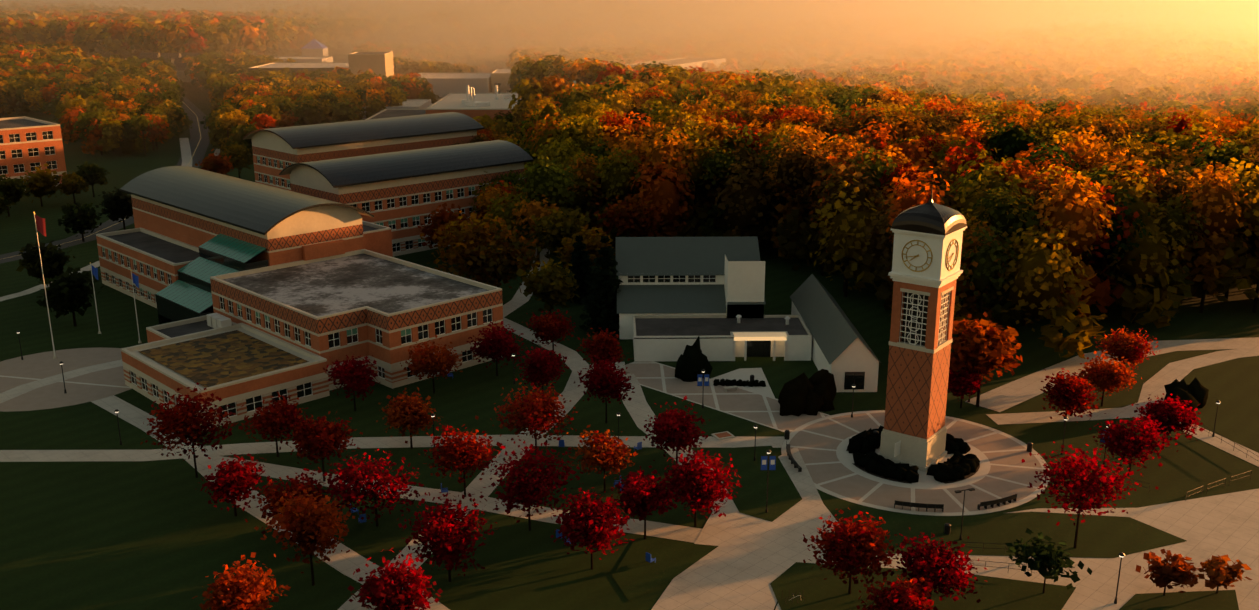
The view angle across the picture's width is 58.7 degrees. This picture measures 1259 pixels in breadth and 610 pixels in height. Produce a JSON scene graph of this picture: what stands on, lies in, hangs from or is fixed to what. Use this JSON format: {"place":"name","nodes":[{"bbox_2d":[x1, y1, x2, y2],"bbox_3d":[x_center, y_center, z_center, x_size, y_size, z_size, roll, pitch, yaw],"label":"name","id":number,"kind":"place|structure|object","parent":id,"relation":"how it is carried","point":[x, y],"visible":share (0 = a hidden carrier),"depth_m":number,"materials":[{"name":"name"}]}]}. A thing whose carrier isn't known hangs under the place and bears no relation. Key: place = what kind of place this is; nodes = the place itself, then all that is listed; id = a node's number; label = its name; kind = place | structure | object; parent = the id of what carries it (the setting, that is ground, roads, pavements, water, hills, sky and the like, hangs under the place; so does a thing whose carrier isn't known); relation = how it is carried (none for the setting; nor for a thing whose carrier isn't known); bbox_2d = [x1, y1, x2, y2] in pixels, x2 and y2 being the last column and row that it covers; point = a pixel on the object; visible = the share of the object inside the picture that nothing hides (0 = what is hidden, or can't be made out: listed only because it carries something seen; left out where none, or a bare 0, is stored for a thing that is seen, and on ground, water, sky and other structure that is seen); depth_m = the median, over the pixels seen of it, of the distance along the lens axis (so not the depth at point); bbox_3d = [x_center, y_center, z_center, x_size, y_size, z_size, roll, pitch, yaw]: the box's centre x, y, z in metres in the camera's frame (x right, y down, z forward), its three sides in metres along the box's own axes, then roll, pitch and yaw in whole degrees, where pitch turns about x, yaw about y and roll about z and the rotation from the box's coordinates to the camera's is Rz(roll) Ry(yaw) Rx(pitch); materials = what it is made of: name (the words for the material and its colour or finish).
{"place":"outdoors","nodes":[
{"label":"outdoors","id":0,"kind":"place"},
{"bbox_2d":[0,96,219,263],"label":"road","id":1,"kind":"structure","parent":0,"point":[109,225],"depth_m":338.72,"materials":[{"name":"grey asphalt"}]},
{"bbox_2d":[0,40,725,190],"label":"buildings","id":2,"kind":"structure","parent":0,"point":[25,144],"depth_m":388.79,"materials":[{"name":"stone"}]},
{"bbox_2d":[0,0,1258,609],"bbox_3d":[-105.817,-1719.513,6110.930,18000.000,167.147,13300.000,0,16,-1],"label":"ground","id":3,"kind":"structure","parent":0,"point":[158,534],"depth_m":126.55,"materials":[{"name":"green plant"}]},
{"bbox_2d":[96,112,533,429],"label":"campus buildings","id":4,"kind":"structure","parent":3,"relation":"on","point":[259,290],"depth_m":173.18,"materials":[{"name":"brick"}]},
{"bbox_2d":[0,88,1021,406],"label":"trees","id":5,"kind":"object","parent":3,"relation":"on","point":[484,252],"visible":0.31,"depth_m":188.35,"materials":[{"name":"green plant"}]},
{"bbox_2d":[0,0,1258,358],"bbox_3d":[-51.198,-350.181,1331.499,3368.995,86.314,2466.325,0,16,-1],"label":"forest","id":6,"kind":"object","parent":3,"relation":"on","point":[1058,204],"visible":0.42,"depth_m":226.31,"materials":[{"name":"orange plant"}]},
{"bbox_2d":[16,212,1258,603],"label":"props","id":7,"kind":"object","parent":3,"relation":"on","point":[768,462],"visible":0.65,"depth_m":123.64,"materials":[{"name":"metal"}]},
{"bbox_2d":[141,235,1251,609],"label":"trees","id":8,"kind":"object","parent":3,"relation":"on","point":[305,517],"visible":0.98,"depth_m":109.44,"materials":[{"name":"red plant"}]},
{"bbox_2d":[615,236,880,391],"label":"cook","id":9,"kind":"object","parent":3,"relation":"on","point":[676,296],"visible":1,"depth_m":166.07,"materials":[{"name":"stone"}]},
{"bbox_2d":[0,138,1258,609],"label":"paving","id":10,"kind":"structure","parent":0,"point":[746,562],"depth_m":121.56,"materials":[{"name":"concrete"}]},
{"bbox_2d":[878,189,966,471],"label":"clock tower","id":11,"kind":"structure","parent":10,"relation":"on","point":[925,272],"depth_m":120.09,"materials":[{"name":"brick"}]},
{"bbox_2d":[612,446,1238,609],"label":"lawn islands","id":12,"kind":"object","parent":10,"relation":"on","point":[636,574],"visible":0.67,"depth_m":104.75,"materials":[{"name":"green plant"}]},
{"bbox_2d":[0,0,1258,219],"label":"sky","id":13,"kind":"structure","parent":0,"point":[1087,10],"materials":[{"name":"orange"}]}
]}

